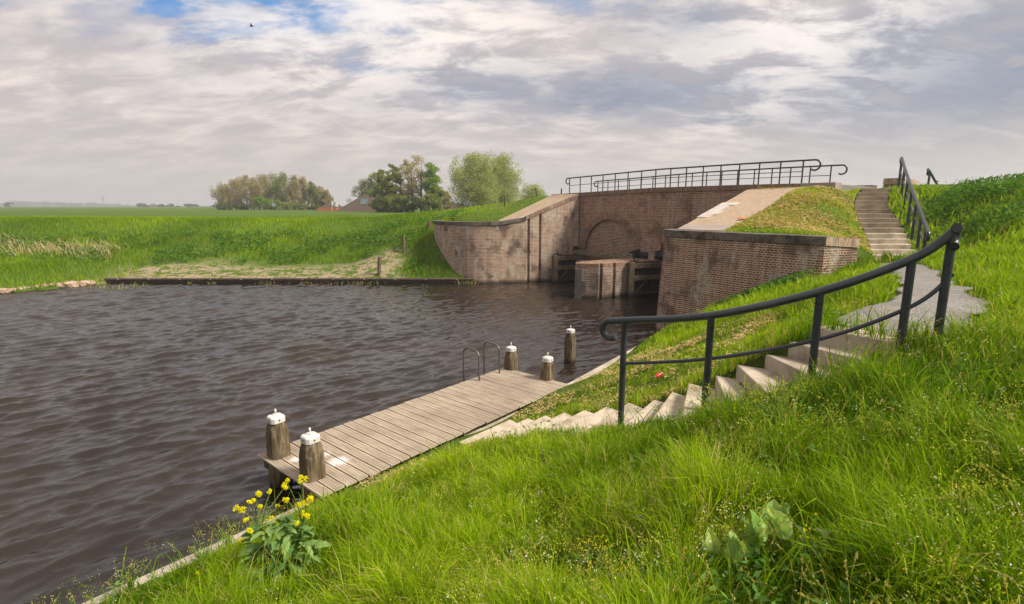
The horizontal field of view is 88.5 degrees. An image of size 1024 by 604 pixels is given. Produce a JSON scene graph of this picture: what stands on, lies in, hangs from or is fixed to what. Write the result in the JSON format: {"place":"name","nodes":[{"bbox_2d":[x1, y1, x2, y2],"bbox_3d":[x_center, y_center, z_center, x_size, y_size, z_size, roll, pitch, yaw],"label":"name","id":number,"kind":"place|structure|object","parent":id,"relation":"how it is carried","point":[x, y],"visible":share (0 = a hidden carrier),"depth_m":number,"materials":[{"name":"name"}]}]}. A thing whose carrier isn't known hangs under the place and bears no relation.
{"place":"outdoors","nodes":[
{"label":"outdoors","id":0,"kind":"place"},
{"bbox_2d":[0,281,658,603],"bbox_3d":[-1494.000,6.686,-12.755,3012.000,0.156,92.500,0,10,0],"label":"water","id":1,"kind":"structure","parent":0,"point":[133,418],"depth_m":13.13,"materials":[{"name":"grey liquid"}]},
{"bbox_2d":[265,409,292,487],"bbox_3d":[-3.608,2.737,8.208,0.299,2.260,0.294,9,13,39],"label":"mooring post","id":2,"kind":"object","parent":1,"relation":"in","point":[277,438],"visible":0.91,"depth_m":8.01,"materials":[{"name":"brown wood"}]},
{"bbox_2d":[299,427,325,502],"bbox_3d":[-2.834,2.863,7.551,0.290,2.250,0.291,9,14,40],"label":"mooring post","id":3,"kind":"object","parent":1,"relation":"in","point":[311,461],"visible":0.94,"depth_m":7.34,"materials":[{"name":"brown wood"}]},
{"bbox_2d":[257,368,568,498],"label":"jetty","id":4,"kind":"object","parent":1,"relation":"in","point":[367,446],"visible":0.94,"depth_m":9.20,"materials":[{"name":"beige wood"}]},
{"bbox_2d":[463,341,499,381],"bbox_3d":[-0.699,1.963,12.106,0.540,2.020,0.716,9,13,39],"label":"swim ladder","id":5,"kind":"object","parent":4,"relation":"attached to","point":[476,351],"visible":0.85,"depth_m":12.03,"materials":[{"name":"grey metal"}]},
{"bbox_2d":[504,343,517,370],"bbox_3d":[-0.020,2.002,12.558,0.280,2.140,0.278,9,13,39],"label":"mooring post","id":6,"kind":"object","parent":1,"relation":"in","point":[511,361],"visible":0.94,"depth_m":12.33,"materials":[{"name":"brown wood"}]},
{"bbox_2d":[540,352,554,380],"bbox_3d":[0.794,2.150,11.833,0.274,2.110,0.280,9,14,40],"label":"mooring post","id":7,"kind":"object","parent":1,"relation":"in","point":[547,372],"visible":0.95,"depth_m":11.61,"materials":[{"name":"brown wood"}]},
{"bbox_2d":[564,325,575,363],"bbox_3d":[1.616,1.656,14.672,0.276,2.060,0.278,8,13,39],"label":"mooring post","id":8,"kind":"object","parent":1,"relation":"in","point":[570,348],"visible":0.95,"depth_m":14.49,"materials":[{"name":"brown wood"}]},
{"bbox_2d":[574,258,661,298],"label":"lock pier","id":9,"kind":"structure","parent":1,"relation":"in","point":[598,279],"depth_m":24.75,"materials":[{"name":"brick"}]},
{"bbox_2d":[573,246,639,257],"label":"balance beam","id":10,"kind":"structure","parent":9,"relation":"on","point":[634,254],"depth_m":28.61,"materials":[{"name":"brown wood"}]},
{"bbox_2d":[637,249,647,258],"bbox_3d":[6.686,-2.422,26.856,0.336,0.537,0.776,-8,13,-37],"label":"iron roller","id":11,"kind":"object","parent":9,"relation":"on","point":[642,254],"visible":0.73,"depth_m":26.71,"materials":[{"name":"black metal"}]},
{"bbox_2d":[626,259,661,296],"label":"lock gate","id":12,"kind":"structure","parent":9,"relation":"attached to","point":[642,278],"depth_m":25.41,"materials":[{"name":"brown wood"}]},
{"bbox_2d":[648,250,657,259],"bbox_3d":[7.045,-2.325,26.321,0.340,0.550,0.340,-8,13,-37],"label":"brick stub","id":13,"kind":"object","parent":9,"relation":"on","point":[651,254],"visible":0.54,"depth_m":26.18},
{"bbox_2d":[655,251,662,259],"bbox_3d":[7.449,-2.244,25.882,0.336,0.537,0.776,-8,13,-37],"label":"iron roller","id":14,"kind":"object","parent":9,"relation":"on","point":[658,255],"visible":0.58,"depth_m":25.97,"materials":[{"name":"black metal"}]},
{"bbox_2d":[0,179,1023,603],"bbox_3d":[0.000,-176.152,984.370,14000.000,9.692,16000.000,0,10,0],"label":"ground","id":15,"kind":"structure","parent":0,"point":[364,266],"depth_m":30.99,"materials":[{"name":"green plant"}]},
{"bbox_2d":[0,288,10,292],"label":"shore stone","id":16,"kind":"object","parent":15,"relation":"on","point":[4,290],"visible":0.98,"depth_m":26.13,"materials":[{"name":"beige stone"}]},
{"bbox_2d":[4,202,13,206],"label":"distant tree","id":17,"kind":"object","parent":15,"relation":"on","point":[6,204],"visible":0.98,"depth_m":607.73,"materials":[{"name":"grey plant"}]},
{"bbox_2d":[0,233,129,259],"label":"dry reeds","id":18,"kind":"object","parent":15,"relation":"on","point":[51,248],"visible":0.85,"depth_m":33.17,"materials":[{"name":"beige plant"}]},
{"bbox_2d":[61,281,70,287],"bbox_3d":[-23.917,-0.910,28.253,0.644,0.435,0.608,-6,12,-31],"label":"shore stone","id":19,"kind":"object","parent":15,"relation":"on","point":[67,284],"visible":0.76,"depth_m":28.07,"materials":[{"name":"beige stone"}]},
{"bbox_2d":[0,200,132,205],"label":"distant wood","id":20,"kind":"object","parent":15,"relation":"on","point":[22,203],"visible":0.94,"depth_m":1458.93,"materials":[{"name":"green plant"}]},
{"bbox_2d":[70,280,78,286],"bbox_3d":[-23.730,-0.955,28.419,0.806,0.413,0.533,9,14,41],"label":"shore stone","id":21,"kind":"object","parent":15,"relation":"on","point":[73,283],"visible":0.77,"depth_m":28.20,"materials":[{"name":"beige stone"}]},
{"bbox_2d":[77,280,86,285],"bbox_3d":[-23.488,-1.015,28.743,0.493,0.367,0.621,-4,11,-19],"label":"shore stone","id":22,"kind":"object","parent":15,"relation":"on","point":[82,283],"visible":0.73,"depth_m":28.52,"materials":[{"name":"beige stone"}]},
{"bbox_2d":[105,559,145,592],"bbox_3d":[-3.918,2.803,5.367,0.340,0.390,0.260,0,10,0],"label":"bushy weed","id":23,"kind":"object","parent":15,"relation":"on","point":[129,580],"visible":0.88,"depth_m":5.36,"materials":[{"name":"green plant"}]},
{"bbox_2d":[136,203,146,206],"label":"distant tree","id":24,"kind":"object","parent":15,"relation":"on","point":[139,205],"visible":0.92,"depth_m":609.02,"materials":[{"name":"grey plant"}]},
{"bbox_2d":[188,539,217,564],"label":"bushy weed","id":25,"kind":"object","parent":15,"relation":"on","point":[198,553],"visible":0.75,"depth_m":5.62,"materials":[{"name":"green plant"}]},
{"bbox_2d":[209,184,232,209],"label":"bronze tree","id":26,"kind":"object","parent":15,"relation":"on","point":[218,196],"visible":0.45,"depth_m":180.05,"materials":[{"name":"brown plant"}]},
{"bbox_2d":[212,202,234,209],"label":"bush","id":27,"kind":"object","parent":15,"relation":"on","point":[220,206],"visible":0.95,"depth_m":169.97,"materials":[{"name":"green plant"}]},
{"bbox_2d":[214,529,236,547],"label":"bushy weed","id":28,"kind":"object","parent":15,"relation":"on","point":[223,540],"visible":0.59,"depth_m":5.97,"materials":[{"name":"green plant"}]},
{"bbox_2d":[0,207,463,274],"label":"bank weeds","id":29,"kind":"object","parent":15,"relation":"on","point":[380,229],"visible":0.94,"depth_m":33.91,"materials":[{"name":"green plant"}]},
{"bbox_2d":[217,178,247,209],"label":"bronze tree","id":30,"kind":"object","parent":15,"relation":"on","point":[234,185],"visible":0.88,"depth_m":175.53,"materials":[{"name":"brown plant"}]},
{"bbox_2d":[234,202,252,209],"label":"bush","id":31,"kind":"object","parent":15,"relation":"on","point":[242,206],"visible":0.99,"depth_m":169.92,"materials":[{"name":"green plant"}]},
{"bbox_2d":[235,175,254,209],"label":"bronze tree","id":32,"kind":"object","parent":15,"relation":"on","point":[244,182],"visible":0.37,"depth_m":180.57,"materials":[{"name":"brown plant"}]},
{"bbox_2d":[238,176,267,209],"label":"bronze tree","id":33,"kind":"object","parent":15,"relation":"on","point":[255,189],"visible":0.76,"depth_m":173.10,"materials":[{"name":"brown plant"}]},
{"bbox_2d":[251,195,266,209],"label":"bush","id":34,"kind":"object","parent":15,"relation":"on","point":[259,200],"visible":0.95,"depth_m":168.53,"materials":[{"name":"green plant"}]},
{"bbox_2d":[245,173,274,209],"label":"bronze tree","id":35,"kind":"object","parent":15,"relation":"on","point":[263,180],"visible":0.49,"depth_m":179.30,"materials":[{"name":"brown plant"}]},
{"bbox_2d":[259,198,280,209],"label":"bush","id":36,"kind":"object","parent":15,"relation":"on","point":[268,206],"visible":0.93,"depth_m":169.06,"materials":[{"name":"green plant"}]},
{"bbox_2d":[257,171,282,209],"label":"bronze tree","id":37,"kind":"object","parent":15,"relation":"on","point":[274,196],"visible":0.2,"depth_m":185.35,"materials":[{"name":"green plant"}]},
{"bbox_2d":[0,196,546,291],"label":"bank grass","id":38,"kind":"structure","parent":15,"relation":"on","point":[59,221],"depth_m":34.66,"materials":[{"name":"green plant"}]},
{"bbox_2d":[77,279,475,290],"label":"stones","id":39,"kind":"object","parent":15,"relation":"on","point":[119,288],"visible":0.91,"depth_m":29.26,"materials":[{"name":"stone"}]},
{"bbox_2d":[266,171,292,209],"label":"bronze tree","id":40,"kind":"object","parent":15,"relation":"on","point":[284,182],"visible":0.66,"depth_m":176.56,"materials":[{"name":"green plant"}]},
{"bbox_2d":[229,475,330,581],"bbox_3d":[-2.129,2.037,4.829,0.954,1.190,0.740,0,10,0],"label":"mustard plant","id":41,"kind":"object","parent":15,"relation":"on","point":[269,533],"visible":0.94,"depth_m":4.75,"materials":[{"name":"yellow plant"}]},
{"bbox_2d":[278,201,296,209],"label":"bush","id":42,"kind":"object","parent":15,"relation":"on","point":[285,205],"visible":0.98,"depth_m":167.74,"materials":[{"name":"green plant"}]},
{"bbox_2d":[104,278,473,283],"bbox_3d":[-12.450,-0.785,29.554,20.700,1.105,0.275,0,10,0],"label":"timber revetment","id":43,"kind":"object","parent":15,"relation":"on","point":[280,280],"visible":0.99,"depth_m":29.40,"materials":[{"name":"brown wood"}]},
{"bbox_2d":[284,174,306,207],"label":"bronze tree","id":44,"kind":"object","parent":15,"relation":"on","point":[290,192],"visible":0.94,"depth_m":173.49,"materials":[{"name":"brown plant"}]},
{"bbox_2d":[292,176,309,209],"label":"bronze tree","id":45,"kind":"object","parent":15,"relation":"on","point":[304,184],"visible":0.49,"depth_m":179.12,"materials":[{"name":"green plant"}]},
{"bbox_2d":[292,203,311,209],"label":"bush","id":46,"kind":"object","parent":15,"relation":"on","point":[301,206],"visible":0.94,"depth_m":168.83,"materials":[{"name":"green plant"}]},
{"bbox_2d":[301,181,322,204],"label":"bronze tree","id":47,"kind":"object","parent":15,"relation":"on","point":[312,194],"visible":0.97,"depth_m":175.66,"materials":[{"name":"green plant"}]},
{"bbox_2d":[307,204,320,209],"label":"bush","id":48,"kind":"object","parent":15,"relation":"on","point":[313,207],"visible":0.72,"depth_m":168.38,"materials":[{"name":"green plant"}]},
{"bbox_2d":[310,185,323,205],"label":"bronze tree","id":49,"kind":"object","parent":15,"relation":"on","point":[320,188],"visible":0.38,"depth_m":181.39,"materials":[{"name":"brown plant"}]},
{"bbox_2d":[318,189,333,204],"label":"bronze tree","id":50,"kind":"object","parent":15,"relation":"on","point":[327,197],"visible":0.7,"depth_m":177.72,"materials":[{"name":"brown plant"}]},
{"bbox_2d":[313,202,341,210],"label":"farmhouse","id":51,"kind":"object","parent":15,"relation":"on","point":[329,206],"visible":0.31,"depth_m":140.06,"materials":[{"name":"brown"}]},
{"bbox_2d":[345,179,372,201],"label":"farm tree","id":52,"kind":"object","parent":15,"relation":"on","point":[360,187],"visible":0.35,"depth_m":147.84,"materials":[{"name":"green plant"}]},
{"bbox_2d":[336,194,397,210],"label":"farmhouse","id":53,"kind":"object","parent":15,"relation":"on","point":[362,202],"visible":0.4,"depth_m":128.93,"materials":[{"name":"grey"}]},
{"bbox_2d":[358,172,384,193],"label":"farm tree","id":54,"kind":"object","parent":15,"relation":"on","point":[371,183],"visible":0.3,"depth_m":145.85,"materials":[{"name":"green plant"}]},
{"bbox_2d":[82,325,666,603],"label":"concrete kerb","id":55,"kind":"structure","parent":15,"relation":"on","point":[593,371],"depth_m":6.35,"materials":[{"name":"grey concrete"}]},
{"bbox_2d":[377,256,380,275],"bbox_3d":[-7.493,-1.875,29.667,0.301,1.384,0.198,0,10,0],"label":"fence post","id":56,"kind":"object","parent":15,"relation":"on","point":[379,267],"visible":0.83,"depth_m":29.59,"materials":[{"name":"brown wood"}]},
{"bbox_2d":[368,169,390,202],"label":"farm tree","id":57,"kind":"object","parent":15,"relation":"on","point":[379,178],"visible":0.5,"depth_m":114.76,"materials":[{"name":"green plant"}]},
{"bbox_2d":[368,196,399,212],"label":"bush","id":58,"kind":"object","parent":15,"relation":"on","point":[379,201],"visible":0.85,"depth_m":102.77,"materials":[{"name":"green plant"}]},
{"bbox_2d":[377,163,403,211],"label":"farm tree","id":59,"kind":"object","parent":15,"relation":"on","point":[392,187],"visible":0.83,"depth_m":110.41,"materials":[{"name":"green plant"}]},
{"bbox_2d":[380,193,409,212],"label":"bush","id":60,"kind":"object","parent":15,"relation":"on","point":[396,199],"visible":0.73,"depth_m":103.14,"materials":[{"name":"green plant"}]},
{"bbox_2d":[402,235,404,252],"bbox_3d":[-6.471,-3.332,31.444,0.189,1.294,0.158,0,10,0],"label":"fence post","id":61,"kind":"object","parent":15,"relation":"on","point":[403,242],"visible":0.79,"depth_m":31.37,"materials":[{"name":"brown wood"}]},
{"bbox_2d":[394,159,417,203],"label":"farm tree","id":62,"kind":"object","parent":15,"relation":"on","point":[406,176],"visible":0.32,"depth_m":113.66,"materials":[{"name":"green plant"}]},
{"bbox_2d":[398,155,425,211],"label":"farm tree","id":63,"kind":"object","parent":15,"relation":"on","point":[411,191],"visible":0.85,"depth_m":110.42,"materials":[{"name":"green plant"}]},
{"bbox_2d":[400,195,425,212],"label":"bush","id":64,"kind":"object","parent":15,"relation":"on","point":[413,206],"visible":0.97,"depth_m":101.47,"materials":[{"name":"green plant"}]},
{"bbox_2d":[413,162,445,210],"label":"farm tree","id":65,"kind":"object","parent":15,"relation":"on","point":[431,177],"visible":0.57,"depth_m":108.31,"materials":[{"name":"green plant"}]},
{"bbox_2d":[419,194,444,211],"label":"bush","id":66,"kind":"object","parent":15,"relation":"on","point":[434,201],"visible":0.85,"depth_m":101.47,"materials":[{"name":"green plant"}]},
{"bbox_2d":[424,183,445,209],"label":"bush","id":67,"kind":"object","parent":15,"relation":"on","point":[436,190],"visible":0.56,"depth_m":105.06,"materials":[{"name":"green plant"}]},
{"bbox_2d":[442,191,451,209],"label":"farm tree","id":68,"kind":"object","parent":15,"relation":"on","point":[447,206],"visible":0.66,"depth_m":121.97,"materials":[{"name":"green plant"}]},
{"bbox_2d":[450,203,462,208],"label":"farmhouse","id":69,"kind":"object","parent":15,"relation":"on","point":[452,206],"visible":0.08,"depth_m":118.56,"materials":[{"name":"brown"}]},
{"bbox_2d":[445,150,506,208],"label":"willow tree","id":70,"kind":"object","parent":15,"relation":"on","point":[478,185],"visible":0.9,"depth_m":80.69,"materials":[{"name":"green plant"}]},
{"bbox_2d":[433,194,578,283],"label":"wing wall","id":71,"kind":"structure","parent":15,"relation":"on","point":[523,245],"depth_m":29.60,"materials":[{"name":"brick"}]},
{"bbox_2d":[488,152,524,203],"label":"willow tree","id":72,"kind":"object","parent":15,"relation":"on","point":[505,177],"visible":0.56,"depth_m":86.50,"materials":[{"name":"green plant"}]},
{"bbox_2d":[31,288,1023,603],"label":"meadow flowers","id":73,"kind":"object","parent":15,"relation":"on","point":[719,500],"visible":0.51,"depth_m":3.02,"materials":[{"name":"plant"}]},
{"bbox_2d":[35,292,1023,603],"bbox_3d":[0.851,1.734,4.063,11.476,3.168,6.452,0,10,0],"label":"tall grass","id":74,"kind":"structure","parent":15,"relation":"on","point":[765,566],"depth_m":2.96,"materials":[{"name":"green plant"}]},
{"bbox_2d":[520,183,546,198],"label":"tree","id":75,"kind":"object","parent":15,"relation":"on","point":[540,192],"visible":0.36,"depth_m":97.32,"materials":[{"name":"green plant"}]},
{"bbox_2d":[90,277,1023,603],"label":"seed heads","id":76,"kind":"object","parent":15,"relation":"on","point":[658,533],"visible":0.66,"depth_m":2.87,"materials":[{"name":"green plant"}]},
{"bbox_2d":[114,297,1023,603],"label":"meadow weeds","id":77,"kind":"object","parent":15,"relation":"on","point":[756,575],"visible":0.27,"depth_m":2.40,"materials":[{"name":"green plant"}]},
{"bbox_2d":[578,535,612,570],"bbox_3d":[0.465,1.435,2.936,0.221,0.294,0.188,0,10,0],"label":"ragwort plant","id":78,"kind":"object","parent":15,"relation":"on","point":[592,557],"visible":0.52,"depth_m":2.91,"materials":[{"name":"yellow plant"}]},
{"bbox_2d":[601,398,616,407],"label":"bushy weed","id":79,"kind":"object","parent":15,"relation":"on","point":[609,406],"visible":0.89,"depth_m":7.54,"materials":[{"name":"green plant"}]},
{"bbox_2d":[356,300,867,490],"bbox_3d":[2.250,1.103,8.278,5.194,2.540,8.125,9,13,39],"label":"dry thatch","id":80,"kind":"object","parent":15,"relation":"on","point":[741,335],"visible":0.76,"depth_m":9.30,"materials":[{"name":"plant"}]},
{"bbox_2d":[606,562,643,583],"bbox_3d":[0.578,1.405,2.624,0.202,0.213,0.166,0,10,0],"label":"ragwort plant","id":81,"kind":"object","parent":15,"relation":"on","point":[626,573],"visible":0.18,"depth_m":2.64,"materials":[{"name":"green plant"}]},
{"bbox_2d":[654,372,662,377],"bbox_3d":[2.307,1.158,8.291,0.163,0.094,0.064,-6,12,-30],"label":"drink can","id":82,"kind":"object","parent":15,"relation":"on","point":[660,374],"visible":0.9,"depth_m":8.27,"materials":[{"name":"red metal"}]},
{"bbox_2d":[459,325,941,443],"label":"staircase","id":83,"kind":"structure","parent":15,"relation":"on","point":[793,360],"depth_m":5.89,"materials":[{"name":"concrete"}]},
{"bbox_2d":[599,223,963,424],"bbox_3d":[2.464,0.549,5.490,3.278,2.759,0.340,5,11,25],"label":"stair handrail","id":84,"kind":"object","parent":83,"relation":"on","point":[950,237],"visible":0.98,"depth_m":5.09,"materials":[{"name":"metal"}]},
{"bbox_2d":[551,182,877,259],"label":"brick bridge","id":85,"kind":"structure","parent":15,"relation":"on","point":[626,220],"depth_m":27.29,"materials":[{"name":"brick"},{"name":"stone"}]},
{"bbox_2d":[565,159,820,192],"bbox_3d":[7.642,-6.072,26.147,0.072,1.138,14.437,-8,13,-37],"label":"bridge railing","id":86,"kind":"object","parent":85,"relation":"on","point":[739,164],"visible":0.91,"depth_m":24.49,"materials":[{"name":"metal"}]},
{"bbox_2d":[594,164,847,190],"bbox_3d":[10.143,-6.613,29.194,0.072,1.170,15.287,-8,13,-37],"label":"bridge railing","id":87,"kind":"object","parent":85,"relation":"on","point":[707,172],"visible":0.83,"depth_m":27.22,"materials":[{"name":"metal"}]},
{"bbox_2d":[685,380,765,415],"bbox_3d":[1.926,0.942,4.773,0.783,0.471,0.512,0,10,0],"label":"cress weed","id":88,"kind":"object","parent":15,"relation":"on","point":[708,408],"visible":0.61,"depth_m":4.75,"materials":[{"name":"green plant"}]},
{"bbox_2d":[685,499,826,570],"bbox_3d":[1.200,1.246,2.581,0.890,0.649,0.417,0,10,0],"label":"broadleaf weed","id":89,"kind":"object","parent":15,"relation":"on","point":[739,545],"visible":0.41,"depth_m":2.47,"materials":[{"name":"green plant"}]},
{"bbox_2d":[655,187,859,332],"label":"wing wall","id":90,"kind":"structure","parent":15,"relation":"on","point":[707,258],"depth_m":16.17,"materials":[{"name":"brick"}]},
{"bbox_2d":[730,380,837,427],"bbox_3d":[2.007,0.825,3.949,0.661,0.469,0.472,0,10,0],"label":"cress weed","id":91,"kind":"object","parent":15,"relation":"on","point":[775,403],"visible":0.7,"depth_m":3.94,"materials":[{"name":"green plant"}]},
{"bbox_2d":[726,185,875,254],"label":"mown grass","id":92,"kind":"structure","parent":15,"relation":"on","point":[810,190],"depth_m":17.38,"materials":[{"name":"green plant"}]},
{"bbox_2d":[794,513,867,573],"bbox_3d":[1.379,1.076,2.277,0.272,0.280,0.198,2,11,10],"label":"ragwort plant","id":93,"kind":"object","parent":15,"relation":"on","point":[812,544],"visible":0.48,"depth_m":2.27,"materials":[{"name":"green plant"}]},
{"bbox_2d":[707,172,1023,308],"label":"nettle patch","id":94,"kind":"object","parent":15,"relation":"on","point":[989,187],"visible":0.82,"depth_m":16.42,"materials":[{"name":"green plant"}]},
{"bbox_2d":[854,188,914,259],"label":"staircase","id":95,"kind":"structure","parent":15,"relation":"on","point":[880,225],"depth_m":17.62,"materials":[{"name":"concrete"}]},
{"bbox_2d":[897,157,930,248],"bbox_3d":[13.377,-3.228,17.693,0.144,3.823,8.005,6,12,29],"label":"stair handrail","id":96,"kind":"object","parent":95,"relation":"attached to","point":[927,232],"visible":0.91,"depth_m":16.68,"materials":[{"name":"metal"}]},
{"bbox_2d":[883,178,917,186],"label":"brick block","id":97,"kind":"structure","parent":15,"relation":"on","point":[887,182],"depth_m":24.23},
{"bbox_2d":[926,168,937,183],"bbox_3d":[19.391,-4.970,24.220,2.670,2.256,0.147,-8,13,-38],"label":"stair handrail","id":98,"kind":"object","parent":15,"relation":"on","point":[929,173],"visible":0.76,"depth_m":23.47,"materials":[{"name":"metal"}]},
{"bbox_2d":[0,0,1023,205],"label":"sky","id":99,"kind":"structure","parent":0,"point":[150,102],"materials":[{"name":"white"}]},
{"bbox_2d":[837,263,988,340],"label":"path","id":100,"kind":"structure","parent":0,"point":[927,281],"depth_m":6.75,"materials":[{"name":"grey concrete"}]},
{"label":"sill wall","id":101,"kind":"object","parent":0,"visible":0},
{"bbox_2d":[552,252,581,282],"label":"lock gate","id":102,"kind":"structure","parent":101,"relation":"attached to","point":[563,268],"depth_m":30.02,"materials":[{"name":"brown wood"}]}
]}

